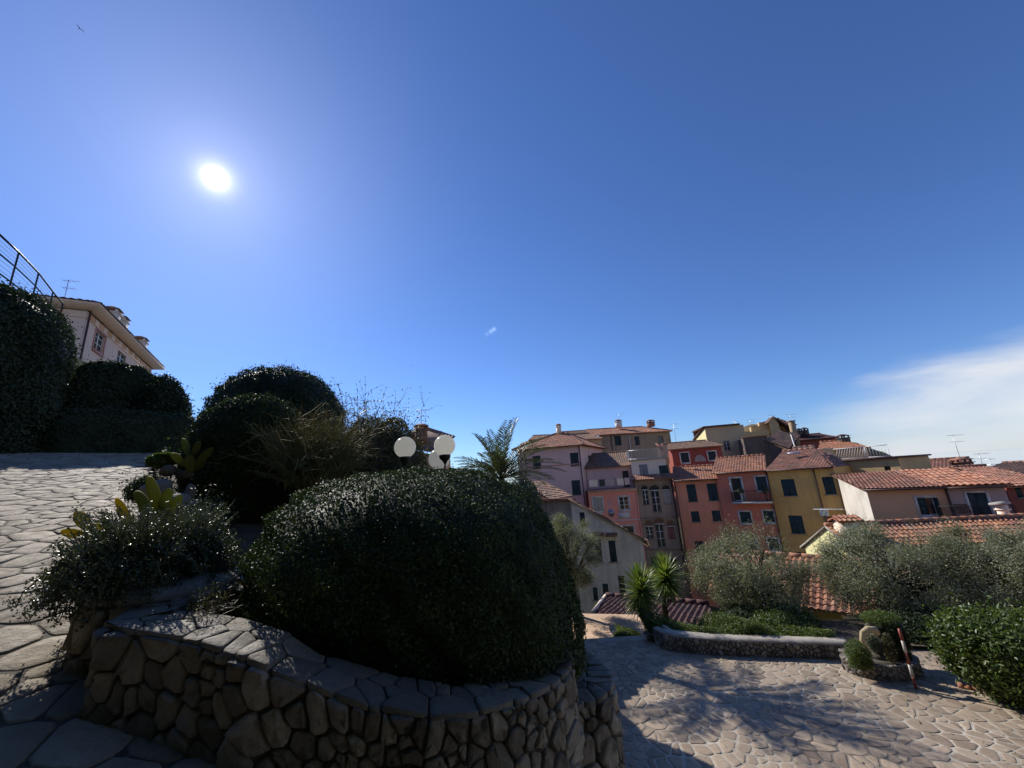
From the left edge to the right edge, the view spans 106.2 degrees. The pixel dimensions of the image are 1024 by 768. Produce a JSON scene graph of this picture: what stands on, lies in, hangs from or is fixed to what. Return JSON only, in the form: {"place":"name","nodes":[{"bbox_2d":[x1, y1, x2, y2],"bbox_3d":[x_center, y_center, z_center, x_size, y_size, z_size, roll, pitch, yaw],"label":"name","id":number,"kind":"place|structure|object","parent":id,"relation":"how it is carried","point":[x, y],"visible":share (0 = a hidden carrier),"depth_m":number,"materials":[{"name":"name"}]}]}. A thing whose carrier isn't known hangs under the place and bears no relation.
{"place":"outdoors","nodes":[
{"label":"outdoors","id":0,"kind":"place"},
{"bbox_2d":[0,452,214,767],"bbox_3d":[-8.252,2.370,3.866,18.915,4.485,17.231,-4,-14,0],"label":"path paving","id":1,"kind":"structure","parent":0,"point":[77,743],"depth_m":2.64,"materials":[{"name":"stone"}]},
{"bbox_2d":[63,359,157,410],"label":"tall hedge","id":2,"kind":"object","parent":1,"relation":"on","point":[103,383],"visible":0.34,"depth_m":11.89,"materials":[{"name":"green plant"}]},
{"bbox_2d":[115,372,198,419],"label":"loose shrub","id":3,"kind":"object","parent":1,"relation":"on","point":[165,391],"visible":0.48,"depth_m":12.47,"materials":[{"name":"green plant"}]},
{"bbox_2d":[155,465,574,655],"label":"terrace ground","id":4,"kind":"structure","parent":0,"point":[249,532],"depth_m":4.81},
{"bbox_2d":[104,457,181,511],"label":"creeping plant","id":5,"kind":"object","parent":4,"relation":"on","point":[129,489],"visible":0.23,"depth_m":4.75,"materials":[{"name":"green plant"}]},
{"bbox_2d":[60,570,241,676],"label":"stone wall","id":6,"kind":"structure","parent":4,"relation":"on","point":[78,653],"depth_m":2.42,"materials":[{"name":"grey stone"}]},
{"bbox_2d":[2,495,245,633],"bbox_3d":[-2.685,1.257,2.808,1.329,0.840,1.259,-4,-14,0],"label":"bush","id":7,"kind":"object","parent":6,"relation":"on","point":[110,557],"visible":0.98,"depth_m":2.53,"materials":[{"name":"green plant"}]},
{"bbox_2d":[60,498,132,537],"bbox_3d":[-3.055,1.007,2.845,0.459,0.310,0.186,3,-16,-26],"label":"prickly pear","id":8,"kind":"object","parent":7,"relation":"on","point":[120,502],"visible":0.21,"depth_m":2.85,"materials":[{"name":"green plant"}]},
{"bbox_2d":[134,476,182,528],"bbox_3d":[-2.935,1.027,3.177,0.438,0.546,0.148,-9,-15,19],"label":"prickly pear","id":9,"kind":"object","parent":7,"relation":"on","point":[157,499],"visible":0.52,"depth_m":3.19,"materials":[{"name":"green plant"}]},
{"bbox_2d":[139,479,173,498],"bbox_3d":[-4.326,1.291,4.687,0.333,0.265,0.288,-4,-14,0],"label":"boulder","id":10,"kind":"object","parent":4,"relation":"on","point":[163,484],"visible":0.35,"depth_m":4.65,"materials":[{"name":"stone"}]},
{"bbox_2d":[145,437,180,468],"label":"leafy bush","id":11,"kind":"object","parent":4,"relation":"on","point":[161,460],"visible":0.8,"depth_m":4.98,"materials":[{"name":"green plant"}]},
{"bbox_2d":[158,465,177,476],"bbox_3d":[-4.425,1.116,4.953,0.178,0.150,0.156,-4,-14,0],"label":"boulder","id":12,"kind":"object","parent":4,"relation":"on","point":[167,470],"visible":0.98,"depth_m":4.91,"materials":[{"name":"stone"}]},
{"bbox_2d":[154,493,196,521],"bbox_3d":[-3.896,1.473,4.430,0.464,0.418,0.383,-4,-14,0],"label":"boulder","id":13,"kind":"object","parent":4,"relation":"on","point":[185,498],"visible":0.22,"depth_m":4.39,"materials":[{"name":"stone"}]},
{"bbox_2d":[170,438,213,472],"bbox_3d":[-4.137,0.920,4.982,0.578,0.464,0.140,-4,-14,0],"label":"prickly pear","id":14,"kind":"object","parent":4,"relation":"on","point":[190,463],"visible":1,"depth_m":4.97,"materials":[{"name":"green plant"}]},
{"bbox_2d":[180,472,246,542],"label":"shrub","id":15,"kind":"object","parent":4,"relation":"on","point":[214,504],"visible":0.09,"depth_m":3.94,"materials":[{"name":"green plant"}]},
{"bbox_2d":[173,391,314,523],"bbox_3d":[-4.020,1.260,5.909,1.882,2.337,1.844,-4,-14,0],"label":"domed shrub","id":16,"kind":"object","parent":4,"relation":"on","point":[223,426],"visible":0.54,"depth_m":5.27,"materials":[{"name":"green plant"}]},
{"bbox_2d":[232,585,260,620],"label":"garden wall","id":17,"kind":"structure","parent":4,"relation":"on","point":[237,614],"depth_m":2.76,"materials":[{"name":"stone"}]},
{"bbox_2d":[191,361,347,491],"bbox_3d":[-4.724,1.047,7.726,2.695,2.954,2.740,-4,-14,0],"label":"domed shrub","id":18,"kind":"object","parent":4,"relation":"on","point":[299,387],"visible":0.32,"depth_m":7.13,"materials":[{"name":"green plant"}]},
{"bbox_2d":[205,397,391,493],"bbox_3d":[-2.907,0.902,5.588,2.157,1.432,2.211,-4,-14,0],"label":"broom shrub","id":19,"kind":"object","parent":4,"relation":"on","point":[308,458],"visible":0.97,"depth_m":5.25,"materials":[{"name":"green plant"}]},
{"bbox_2d":[326,376,437,469],"bbox_3d":[-2.565,0.635,6.696,1.729,1.755,2.152,-10,-15,22],"label":"reed clump","id":20,"kind":"object","parent":4,"relation":"on","point":[363,411],"visible":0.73,"depth_m":6.70,"materials":[{"name":"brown plant"}]},
{"bbox_2d":[331,383,463,486],"bbox_3d":[-2.316,1.890,6.921,3.112,4.700,3.861,-4,-14,0],"label":"wild shrub","id":21,"kind":"object","parent":4,"relation":"on","point":[395,432],"visible":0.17,"depth_m":6.60,"materials":[{"name":"green plant"}]},
{"bbox_2d":[237,464,589,702],"bbox_3d":[-0.727,1.910,3.756,2.853,2.204,3.428,-4,-14,0],"label":"domed shrub","id":22,"kind":"object","parent":4,"relation":"on","point":[450,576],"visible":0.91,"depth_m":2.45,"materials":[{"name":"green plant"}]},
{"bbox_2d":[394,435,454,469],"bbox_3d":[-1.175,1.801,5.588,0.902,2.043,1.266,-4,-14,0],"label":"globe lamp","id":23,"kind":"object","parent":4,"relation":"on","point":[439,455],"visible":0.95,"depth_m":5.39,"materials":[{"name":"glass"}]},
{"bbox_2d":[454,416,567,489],"bbox_3d":[-0.296,2.609,11.274,3.885,3.428,3.340,-4,-14,0],"label":"palm tree","id":24,"kind":"object","parent":4,"relation":"on","point":[501,464],"visible":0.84,"depth_m":11.13,"materials":[{"name":"green plant"}]},
{"bbox_2d":[512,474,548,508],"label":"hillside shrub","id":25,"kind":"object","parent":4,"relation":"on","point":[534,491],"visible":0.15,"depth_m":12.14,"materials":[{"name":"green plant"}]},
{"bbox_2d":[144,472,720,618],"bbox_3d":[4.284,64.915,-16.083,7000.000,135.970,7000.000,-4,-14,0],"label":"ground","id":26,"kind":"structure","parent":0,"point":[715,609],"depth_m":37.77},
{"bbox_2d":[0,277,88,453],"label":"ivy hedge","id":27,"kind":"object","parent":26,"relation":"on","point":[37,365],"visible":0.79,"depth_m":9.80,"materials":[{"name":"green plant"}]},
{"bbox_2d":[0,234,63,315],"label":"iron railing","id":28,"kind":"object","parent":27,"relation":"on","point":[16,264],"visible":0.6,"depth_m":11.10,"materials":[{"name":"metal"}]},
{"bbox_2d":[37,279,164,372],"bbox_3d":[-29.675,0.172,22.895,10.343,13.450,13.020,4,-16,-29],"label":"villa","id":29,"kind":"object","parent":26,"relation":"on","point":[104,333],"visible":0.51,"depth_m":22.70,"materials":[{"name":"paint"}]},
{"bbox_2d":[91,327,106,357],"bbox_3d":[-24.043,-2.422,22.412,0.890,1.417,1.366,-4,-14,0],"label":"window","id":30,"kind":"structure","parent":29,"relation":"in","point":[98,339],"depth_m":22.52,"materials":[{"name":"white glass"}]},
{"bbox_2d":[29,404,195,470],"bbox_3d":[-11.285,1.861,11.042,1.539,2.539,3.678,-16,-19,41],"label":"clipped hedge","id":31,"kind":"object","parent":26,"relation":"on","point":[92,430],"visible":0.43,"depth_m":10.65,"materials":[{"name":"green plant"}]},
{"bbox_2d":[76,597,579,767],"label":"planter wall","id":32,"kind":"structure","parent":26,"relation":"on","point":[223,691],"depth_m":1.91,"materials":[{"name":"stone"}]},
{"bbox_2d":[184,566,242,620],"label":"weed tuft","id":33,"kind":"object","parent":32,"relation":"on","point":[211,609],"visible":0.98,"depth_m":2.28,"materials":[{"name":"green plant"}]},
{"bbox_2d":[410,409,454,469],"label":"house","id":34,"kind":"structure","parent":26,"relation":"on","point":[430,432],"depth_m":24.39,"materials":[{"name":"pink paint"}]},
{"bbox_2d":[511,424,606,508],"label":"town house","id":35,"kind":"structure","parent":26,"relation":"on","point":[572,453],"depth_m":45.59,"materials":[{"name":"pink paint"}]},
{"bbox_2d":[571,480,580,495],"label":"window","id":36,"kind":"structure","parent":35,"relation":"in","point":[576,489],"depth_m":44.50,"materials":[{"name":"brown wood"}]},
{"bbox_2d":[544,644,584,767],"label":"end wall","id":37,"kind":"structure","parent":26,"relation":"on","point":[568,665],"depth_m":2.44,"materials":[{"name":"stone"}]},
{"bbox_2d":[574,433,602,444],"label":"town house","id":38,"kind":"structure","parent":26,"relation":"on","point":[592,438],"depth_m":57.21,"materials":[{"name":"beige paint"}]},
{"bbox_2d":[573,643,625,767],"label":"retaining wall","id":39,"kind":"structure","parent":26,"relation":"on","point":[598,711],"depth_m":2.81,"materials":[{"name":"stone"}]},
{"bbox_2d":[584,450,647,571],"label":"town house","id":40,"kind":"structure","parent":26,"relation":"on","point":[615,465],"depth_m":41.84,"materials":[{"name":"pink paint"}]},
{"bbox_2d":[591,496,604,512],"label":"window","id":41,"kind":"structure","parent":40,"relation":"in","point":[597,502],"depth_m":41.76,"materials":[{"name":"white glass"}]},
{"bbox_2d":[617,495,630,511],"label":"window","id":42,"kind":"structure","parent":40,"relation":"in","point":[623,501],"depth_m":41.30,"materials":[{"name":"white glass"}]},
{"bbox_2d":[614,621,640,636],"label":"shrub","id":43,"kind":"object","parent":26,"relation":"on","point":[623,631],"visible":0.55,"depth_m":9.61,"materials":[{"name":"green plant"}]},
{"bbox_2d":[586,413,672,472],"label":"town house","id":44,"kind":"structure","parent":26,"relation":"on","point":[618,437],"depth_m":59.89,"materials":[{"name":"grey paint"}]},
{"bbox_2d":[614,560,665,630],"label":"yucca","id":45,"kind":"object","parent":26,"relation":"on","point":[641,594],"visible":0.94,"depth_m":10.04,"materials":[{"name":"green plant"}]},
{"bbox_2d":[592,592,711,624],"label":"shed","id":46,"kind":"structure","parent":26,"relation":"on","point":[691,610],"depth_m":14.77,"materials":[{"name":"tile"}]},
{"bbox_2d":[626,448,690,598],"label":"town house","id":47,"kind":"structure","parent":26,"relation":"on","point":[651,478],"depth_m":40.27,"materials":[{"name":"pink paint"}]},
{"bbox_2d":[651,491,661,512],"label":"window","id":48,"kind":"structure","parent":47,"relation":"in","point":[655,497],"depth_m":40.64,"materials":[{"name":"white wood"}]},
{"bbox_2d":[655,525,666,547],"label":"window","id":49,"kind":"structure","parent":47,"relation":"in","point":[659,528],"depth_m":39.83,"materials":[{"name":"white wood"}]},
{"bbox_2d":[655,443,669,463],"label":"roof dormer","id":50,"kind":"object","parent":47,"relation":"on","point":[664,453],"visible":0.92,"depth_m":44.08,"materials":[{"name":"paint"}]},
{"bbox_2d":[661,439,723,516],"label":"town house","id":51,"kind":"structure","parent":26,"relation":"on","point":[692,452],"depth_m":45.98,"materials":[{"name":"red paint"}]},
{"bbox_2d":[679,451,690,463],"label":"window","id":52,"kind":"structure","parent":51,"relation":"in","point":[684,456],"depth_m":46.02,"materials":[{"name":"white glass"}]},
{"bbox_2d":[672,464,726,606],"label":"town house","id":53,"kind":"structure","parent":26,"relation":"on","point":[699,504],"depth_m":38.44,"materials":[{"name":"paint"}]},
{"bbox_2d":[686,484,697,502],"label":"window","id":54,"kind":"structure","parent":53,"relation":"in","point":[691,489],"depth_m":39.05,"materials":[{"name":"green wood"}]},
{"bbox_2d":[706,483,719,501],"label":"window","id":55,"kind":"structure","parent":53,"relation":"in","point":[712,489],"depth_m":38.27,"materials":[{"name":"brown wood"}]},
{"bbox_2d":[692,423,745,456],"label":"town house","id":56,"kind":"structure","parent":26,"relation":"on","point":[728,436],"depth_m":55.83,"materials":[{"name":"beige paint"}]},
{"bbox_2d":[712,454,783,551],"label":"town house","id":57,"kind":"structure","parent":26,"relation":"on","point":[748,474],"depth_m":36.52,"materials":[{"name":"paint"}]},
{"bbox_2d":[728,476,745,500],"bbox_3d":[21.688,10.139,37.024,0.972,2.377,0.702,-4,-14,0],"label":"window","id":58,"kind":"structure","parent":57,"relation":"in","point":[735,483],"depth_m":37.17,"materials":[{"name":"black glass"}]},
{"bbox_2d":[737,510,753,524],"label":"window","id":59,"kind":"structure","parent":57,"relation":"in","point":[744,515],"depth_m":36.27,"materials":[{"name":"grey glass"}]},
{"bbox_2d":[753,475,769,492],"bbox_3d":[23.370,9.333,35.979,0.931,1.557,0.702,-4,-14,0],"label":"window","id":60,"kind":"structure","parent":57,"relation":"in","point":[761,481],"depth_m":36.05,"materials":[{"name":"black glass"}]},
{"bbox_2d":[761,509,776,524],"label":"window","id":61,"kind":"structure","parent":57,"relation":"in","point":[769,513],"depth_m":35.28,"materials":[{"name":"grey glass"}]},
{"bbox_2d":[767,537,781,551],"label":"window","id":62,"kind":"structure","parent":57,"relation":"in","point":[777,541],"depth_m":34.76,"materials":[{"name":"grey glass"}]},
{"bbox_2d":[653,625,850,659],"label":"wall","id":63,"kind":"structure","parent":26,"relation":"on","point":[740,645],"depth_m":7.81,"materials":[{"name":"stone"}]},
{"bbox_2d":[738,435,771,467],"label":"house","id":64,"kind":"structure","parent":26,"relation":"on","point":[753,445],"depth_m":50.57,"materials":[{"name":"paint"}]},
{"bbox_2d":[765,430,800,461],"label":"town house","id":65,"kind":"structure","parent":26,"relation":"on","point":[778,441],"depth_m":49.12,"materials":[{"name":"tile"}]},
{"bbox_2d":[707,549,876,620],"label":"roof","id":66,"kind":"structure","parent":26,"relation":"on","point":[823,613],"depth_m":13.29,"materials":[{"name":"orange tile"}]},
{"bbox_2d":[765,447,851,553],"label":"town house","id":67,"kind":"structure","parent":26,"relation":"on","point":[804,483],"depth_m":33.80,"materials":[{"name":"paint"}]},
{"bbox_2d":[781,479,798,496],"bbox_3d":[24.793,9.301,34.421,0.125,1.494,1.252,7,-18,-37],"label":"window","id":68,"kind":"structure","parent":67,"relation":"in","point":[788,485],"depth_m":34.44,"materials":[{"name":"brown wood"}]},
{"bbox_2d":[788,515,806,534],"bbox_3d":[24.967,12.356,33.700,0.125,1.566,1.231,7,-18,-37],"label":"window","id":69,"kind":"structure","parent":67,"relation":"in","point":[796,522],"depth_m":33.72,"materials":[{"name":"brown wood"}]},
{"bbox_2d":[822,477,838,494],"bbox_3d":[26.585,8.545,32.212,0.125,1.480,0.963,7,-18,-37],"label":"window","id":70,"kind":"structure","parent":67,"relation":"in","point":[828,482],"depth_m":32.23,"materials":[{"name":"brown wood"}]},
{"bbox_2d":[818,434,870,458],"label":"town house","id":71,"kind":"structure","parent":26,"relation":"on","point":[843,441],"depth_m":44.24,"materials":[{"name":"beige paint"}]},
{"bbox_2d":[841,454,931,472],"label":"town house","id":72,"kind":"structure","parent":26,"relation":"on","point":[883,464],"depth_m":33.73,"materials":[{"name":"beige paint"}]},
{"bbox_2d":[833,445,890,459],"bbox_3d":[31.807,6.272,35.119,0.060,1.048,4.088,3,-15,-26],"label":"roof fence","id":73,"kind":"object","parent":72,"relation":"on","point":[862,452],"visible":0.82,"depth_m":35.08,"materials":[{"name":"white metal"}]},
{"bbox_2d":[830,471,955,520],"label":"town house","id":74,"kind":"structure","parent":26,"relation":"on","point":[884,495],"depth_m":25.82,"materials":[{"name":"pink paint"}]},
{"bbox_2d":[913,495,942,517],"bbox_3d":[26.579,7.821,24.484,0.844,1.363,0.934,-4,-14,0],"label":"window","id":75,"kind":"structure","parent":74,"relation":"in","point":[928,502],"depth_m":24.65,"materials":[{"name":"black glass"}]},
{"bbox_2d":[800,513,1023,608],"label":"town house","id":76,"kind":"structure","parent":26,"relation":"on","point":[897,525],"depth_m":18.30,"materials":[{"name":"orange paint"}]},
{"bbox_2d":[988,501,1011,513],"bbox_3d":[25.649,7.093,19.983,0.608,1.879,0.493,-6,-14,9],"label":"white chimney","id":77,"kind":"object","parent":76,"relation":"on","point":[1001,507],"visible":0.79,"depth_m":20.00,"materials":[{"name":"paint"}]},
{"bbox_2d":[929,435,975,470],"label":"town house","id":78,"kind":"structure","parent":26,"relation":"on","point":[945,462],"depth_m":35.53,"materials":[{"name":"beige paint"}]},
{"bbox_2d":[891,467,1016,516],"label":"town house","id":79,"kind":"structure","parent":26,"relation":"on","point":[972,494],"depth_m":23.72,"materials":[{"name":"orange tile"}]},
{"bbox_2d":[963,490,995,514],"bbox_3d":[28.466,7.463,23.382,1.029,1.898,0.150,-13,-17,34],"label":"window","id":80,"kind":"structure","parent":79,"relation":"in","point":[974,499],"depth_m":23.41,"materials":[{"name":"black glass"}]},
{"bbox_2d":[951,464,1023,512],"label":"town house","id":81,"kind":"structure","parent":26,"relation":"on","point":[1015,493],"depth_m":26.79,"materials":[{"name":"orange tile"}]},
{"bbox_2d":[978,453,1023,473],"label":"town house","id":82,"kind":"structure","parent":26,"relation":"on","point":[1017,466],"depth_m":33.53,"materials":[{"name":"brown tile"}]},
{"bbox_2d":[0,0,1023,480],"label":"sky","id":83,"kind":"structure","parent":0,"point":[690,215],"materials":[{"name":"blue"}]},
{"bbox_2d":[532,480,572,498],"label":"roof","id":84,"kind":"structure","parent":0,"point":[550,490],"depth_m":38.74,"materials":[{"name":"brown tile"}]},
{"bbox_2d":[540,498,649,613],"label":"town house","id":85,"kind":"structure","parent":0,"point":[625,548],"depth_m":28.41,"materials":[{"name":"beige paint"}]},
{"bbox_2d":[608,541,618,562],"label":"window","id":86,"kind":"structure","parent":85,"relation":"in","point":[612,547],"depth_m":28.40,"materials":[{"name":"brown wood"}]},
{"bbox_2d":[573,614,644,638],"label":"side path","id":87,"kind":"structure","parent":0,"point":[600,625],"depth_m":11.65,"materials":[{"name":"beige stone"}]},
{"bbox_2d":[551,510,607,597],"bbox_3d":[2.004,6.279,12.902,2.613,4.172,2.909,-4,-14,0],"label":"olive tree","id":88,"kind":"object","parent":87,"relation":"on","point":[578,571],"visible":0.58,"depth_m":12.71,"materials":[{"name":"green plant"}]},
{"bbox_2d":[647,550,689,617],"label":"yucca","id":89,"kind":"object","parent":87,"relation":"on","point":[665,569],"visible":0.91,"depth_m":11.50,"materials":[{"name":"green plant"}]},
{"bbox_2d":[507,448,1023,483],"bbox_3d":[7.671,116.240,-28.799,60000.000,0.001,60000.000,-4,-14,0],"label":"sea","id":90,"kind":"structure","parent":0,"point":[996,456],"depth_m":7201.60,"materials":[{"name":"blue liquid"}]},
{"bbox_2d":[642,619,931,646],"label":"flower bed soil","id":91,"kind":"structure","parent":0,"point":[846,629],"depth_m":8.73,"materials":[{"name":"brown soil"}]},
{"bbox_2d":[636,604,835,636],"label":"ground cover","id":92,"kind":"object","parent":91,"relation":"on","point":[724,623],"visible":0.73,"depth_m":8.44,"materials":[{"name":"green plant"}]},
{"bbox_2d":[712,600,763,619],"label":"round shrub","id":93,"kind":"object","parent":91,"relation":"on","point":[733,609],"visible":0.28,"depth_m":9.43,"materials":[{"name":"green plant"}]},
{"bbox_2d":[674,512,833,619],"bbox_3d":[6.525,5.659,10.525,3.416,4.055,3.570,5,-16,-32],"label":"olive tree","id":94,"kind":"object","parent":91,"relation":"on","point":[737,581],"visible":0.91,"depth_m":10.09,"materials":[{"name":"green plant"}]},
{"bbox_2d":[740,600,828,633],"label":"round shrub","id":95,"kind":"object","parent":91,"relation":"on","point":[784,615],"visible":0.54,"depth_m":8.74,"materials":[{"name":"green plant"}]},
{"bbox_2d":[861,593,942,650],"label":"dark hedge","id":96,"kind":"object","parent":91,"relation":"on","point":[911,623],"visible":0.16,"depth_m":7.87,"materials":[{"name":"green plant"}]},
{"bbox_2d":[803,508,1020,622],"bbox_3d":[9.580,5.140,9.358,4.435,4.109,3.767,-4,-14,0],"label":"olive tree","id":97,"kind":"object","parent":91,"relation":"on","point":[911,574],"visible":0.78,"depth_m":8.99,"materials":[{"name":"green plant"}]},
{"bbox_2d":[914,514,1023,609],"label":"olive tree","id":98,"kind":"object","parent":91,"relation":"on","point":[1008,565],"visible":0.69,"depth_m":8.29,"materials":[{"name":"green plant"}]},
{"bbox_2d":[584,635,1023,767],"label":"driveway","id":99,"kind":"structure","parent":0,"point":[684,757],"depth_m":5.69,"materials":[{"name":"grey stone"}]},
{"bbox_2d":[600,654,1016,762],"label":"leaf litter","id":100,"kind":"object","parent":99,"relation":"on","point":[797,694],"visible":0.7,"depth_m":6.57,"materials":[{"name":"brown plant"}]},
{"bbox_2d":[838,609,923,681],"bbox_3d":[6.532,4.748,6.967,1.471,1.072,0.941,-4,-14,0],"label":"rock planter","id":101,"kind":"object","parent":99,"relation":"on","point":[878,654],"visible":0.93,"depth_m":6.71,"materials":[{"name":"stone"}]},
{"bbox_2d":[897,628,917,688],"bbox_3d":[6.514,4.518,6.331,0.043,0.862,0.064,-8,-15,17],"label":"striped pole","id":102,"kind":"object","parent":99,"relation":"on","point":[907,659],"visible":1,"depth_m":6.32,"materials":[{"name":"metal"}]},
{"bbox_2d":[917,589,1023,719],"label":"laurel hedge","id":103,"kind":"object","parent":99,"relation":"on","point":[981,648],"visible":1,"depth_m":5.75,"materials":[{"name":"green plant"}]},
{"bbox_2d":[744,424,890,456],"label":"building","id":104,"kind":"structure","parent":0,"point":[747,427],"depth_m":61.63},
{"bbox_2d":[745,430,769,437],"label":"terrace wall","id":105,"kind":"structure","parent":104,"relation":"on","point":[757,433],"depth_m":59.30,"materials":[{"name":"beige paint"}]},
{"bbox_2d":[763,416,789,434],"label":"stone hut","id":106,"kind":"object","parent":104,"relation":"on","point":[774,425],"visible":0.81,"depth_m":60.37,"materials":[{"name":"beige paint"}]},
{"bbox_2d":[787,414,799,444],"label":"tall chimney","id":107,"kind":"object","parent":104,"relation":"on","point":[792,426],"visible":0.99,"depth_m":56.27,"materials":[{"name":"grey paint"}]},
{"bbox_2d":[795,427,839,448],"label":"town house","id":108,"kind":"structure","parent":104,"relation":"on","point":[806,437],"depth_m":56.47,"materials":[{"name":"red paint"}]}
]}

